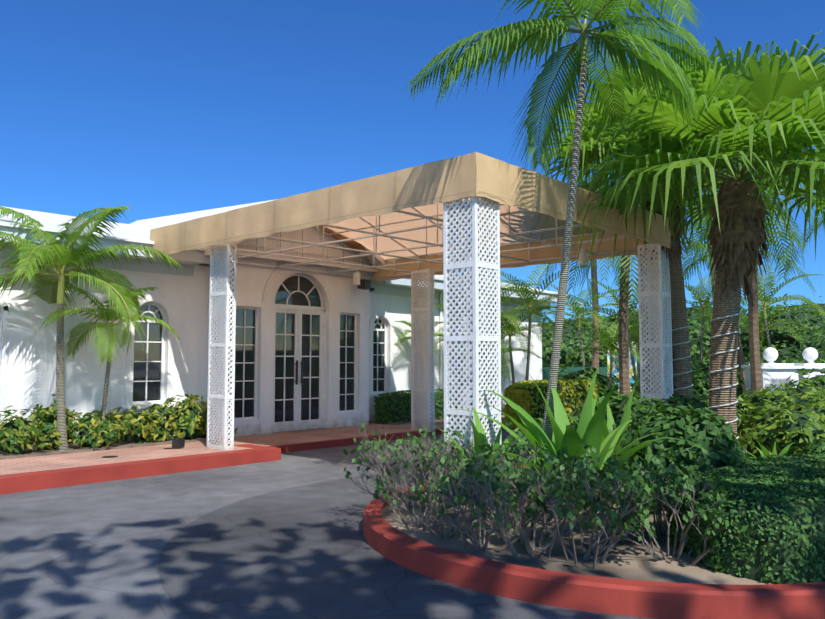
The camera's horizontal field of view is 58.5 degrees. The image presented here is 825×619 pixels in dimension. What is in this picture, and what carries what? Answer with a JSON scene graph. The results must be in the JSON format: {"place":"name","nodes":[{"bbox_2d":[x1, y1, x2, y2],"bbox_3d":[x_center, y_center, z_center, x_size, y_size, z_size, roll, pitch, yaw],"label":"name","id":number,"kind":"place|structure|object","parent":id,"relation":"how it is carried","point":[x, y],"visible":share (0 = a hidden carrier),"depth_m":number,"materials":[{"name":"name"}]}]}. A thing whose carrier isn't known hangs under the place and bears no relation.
{"place":"outdoors","nodes":[
{"label":"outdoors","id":0,"kind":"place"},
{"bbox_2d":[0,428,533,618],"bbox_3d":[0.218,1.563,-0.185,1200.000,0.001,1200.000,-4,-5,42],"label":"asphalt ground","id":1,"kind":"structure","parent":0,"point":[89,551],"depth_m":6.91,"materials":[{"name":"grey asphalt"}]},
{"bbox_2d":[0,199,566,445],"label":"building","id":2,"kind":"structure","parent":1,"relation":"on","point":[314,350],"depth_m":14.54,"materials":[{"name":"paint"}]},
{"bbox_2d":[102,288,442,457],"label":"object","id":3,"kind":"object","parent":2,"relation":"attached to","point":[178,442],"visible":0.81,"depth_m":19.12,"materials":[{"name":"white paint"}]},
{"bbox_2d":[158,448,654,618],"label":"road patch","id":4,"kind":"object","parent":1,"relation":"on","point":[307,551],"visible":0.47,"depth_m":5.46,"materials":[{"name":"grey asphalt"}]},
{"bbox_2d":[503,379,599,428],"bbox_3d":[3.557,2.319,18.444,1.419,1.175,3.824,-4,-5,42],"label":"yellow hedge","id":5,"kind":"object","parent":1,"relation":"on","point":[526,396],"visible":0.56,"depth_m":17.21,"materials":[{"name":"green plant"}]},
{"bbox_2d":[363,447,824,618],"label":"island kerb","id":6,"kind":"structure","parent":1,"relation":"on","point":[629,578],"depth_m":5.00,"materials":[{"name":"red paint"}]},
{"bbox_2d":[339,422,753,568],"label":"shrubs","id":7,"kind":"object","parent":6,"relation":"on","point":[637,492],"visible":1,"depth_m":5.68,"materials":[{"name":"green plant"}]},
{"bbox_2d":[403,0,716,494],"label":"slender palm","id":8,"kind":"object","parent":6,"relation":"on","point":[529,32],"visible":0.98,"depth_m":8.37,"materials":[{"name":"green plant"}]},
{"bbox_2d":[406,367,799,507],"bbox_3d":[2.544,1.286,7.724,5.623,1.407,2.913,1,-4,-15],"label":"crinum plant","id":9,"kind":"object","parent":6,"relation":"on","point":[592,429],"visible":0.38,"depth_m":7.41,"materials":[{"name":"green plant"}]},
{"bbox_2d":[567,390,748,495],"bbox_3d":[3.014,1.598,9.376,2.219,1.185,5.357,-2,-4,23],"label":"green shrub","id":10,"kind":"object","parent":6,"relation":"on","point":[685,418],"visible":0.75,"depth_m":7.10,"materials":[{"name":"green plant"}]},
{"bbox_2d":[527,31,824,441],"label":"fan palm trees","id":11,"kind":"object","parent":6,"relation":"on","point":[765,110],"visible":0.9,"depth_m":9.18,"materials":[{"name":"green plant"}]},
{"bbox_2d":[668,312,740,438],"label":"string lights","id":12,"kind":"object","parent":11,"relation":"attached to","point":[736,419],"visible":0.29,"depth_m":9.20,"materials":[{"name":"grey"}]},
{"bbox_2d":[666,437,824,583],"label":"hedge","id":13,"kind":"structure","parent":6,"relation":"on","point":[778,502],"depth_m":5.00,"materials":[{"name":"green plant"}]},
{"bbox_2d":[695,379,824,458],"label":"yellow shrub","id":14,"kind":"object","parent":6,"relation":"on","point":[781,418],"visible":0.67,"depth_m":10.21,"materials":[{"name":"green plant"}]},
{"bbox_2d":[607,342,636,390],"bbox_3d":[7.101,2.194,24.981,1.000,2.200,0.080,0,-4,-2],"label":"sign board","id":15,"kind":"object","parent":1,"relation":"on","point":[616,374],"visible":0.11,"depth_m":24.97,"materials":[{"name":"multicoloured paint"}]},
{"bbox_2d":[434,263,824,417],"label":"palm trees","id":16,"kind":"object","parent":1,"relation":"on","point":[609,343],"visible":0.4,"depth_m":20.61,"materials":[{"name":"green plant"}]},
{"bbox_2d":[542,367,736,395],"bbox_3d":[18.894,1.855,20.789,40.000,2.300,29.255,-17,-18,77],"label":"green fence","id":17,"kind":"object","parent":1,"relation":"on","point":[602,370],"depth_m":30.19,"materials":[{"name":"green"}]},
{"bbox_2d":[542,294,824,403],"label":"tree","id":18,"kind":"object","parent":1,"relation":"on","point":[787,346],"visible":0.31,"depth_m":48.25,"materials":[{"name":"green plant"}]},
{"bbox_2d":[544,142,824,400],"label":"palm","id":19,"kind":"object","parent":1,"relation":"on","point":[625,265],"visible":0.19,"depth_m":17.81,"materials":[{"name":"green plant"}]},
{"bbox_2d":[741,347,824,400],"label":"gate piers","id":20,"kind":"structure","parent":1,"relation":"on","point":[773,373],"depth_m":19.28,"materials":[{"name":"paint"}]},
{"bbox_2d":[0,398,742,494],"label":"sidewalk pavement","id":21,"kind":"structure","parent":0,"point":[27,469],"depth_m":10.91,"materials":[{"name":"red paint"}]},
{"bbox_2d":[0,393,237,453],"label":"croton bush","id":22,"kind":"object","parent":21,"relation":"on","point":[21,434],"depth_m":11.59,"materials":[{"name":"green plant"}]},
{"bbox_2d":[0,206,457,450],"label":"areca palm","id":23,"kind":"object","parent":21,"relation":"on","point":[73,233],"depth_m":11.22,"materials":[{"name":"green plant"}]},
{"bbox_2d":[373,389,458,423],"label":"hedge wall","id":24,"kind":"structure","parent":21,"relation":"on","point":[394,408],"depth_m":16.96,"materials":[{"name":"green plant"}]},
{"bbox_2d":[207,196,672,480],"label":"canopy columns","id":25,"kind":"structure","parent":21,"relation":"on","point":[470,267],"depth_m":11.54,"materials":[{"name":"white wood"}]},
{"bbox_2d":[207,172,637,278],"bbox_3d":[-0.116,-1.666,12.559,7.138,1.328,5.398,-4,-5,42],"label":"canopy frame","id":26,"kind":"object","parent":25,"relation":"on","point":[385,234],"visible":0.33,"depth_m":13.11,"materials":[{"name":"white metal"}]},
{"bbox_2d":[150,152,674,280],"bbox_3d":[-0.108,-1.181,12.519,7.221,0.502,5.502,-4,-5,42],"label":"canopy","id":27,"kind":"object","parent":26,"relation":"attached to","point":[452,177],"visible":0.75,"depth_m":9.88,"materials":[{"name":"beige fabric"}]},
{"bbox_2d":[152,171,678,253],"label":"canopy seams","id":28,"kind":"object","parent":27,"relation":"attached to","point":[425,200],"visible":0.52,"depth_m":9.68,"materials":[{"name":"beige fabric"}]},
{"bbox_2d":[316,174,602,258],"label":"canopy ceiling","id":29,"kind":"structure","parent":26,"relation":"on","point":[524,222],"depth_m":14.63,"materials":[{"name":"fabric"}]},
{"bbox_2d":[353,224,586,289],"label":"canopy lights","id":30,"kind":"object","parent":26,"relation":"attached to","point":[363,284],"visible":0.67,"depth_m":15.59},
{"bbox_2d":[0,0,824,322],"label":"sky","id":31,"kind":"structure","parent":0,"point":[156,108],"materials":[{"name":"blue"}]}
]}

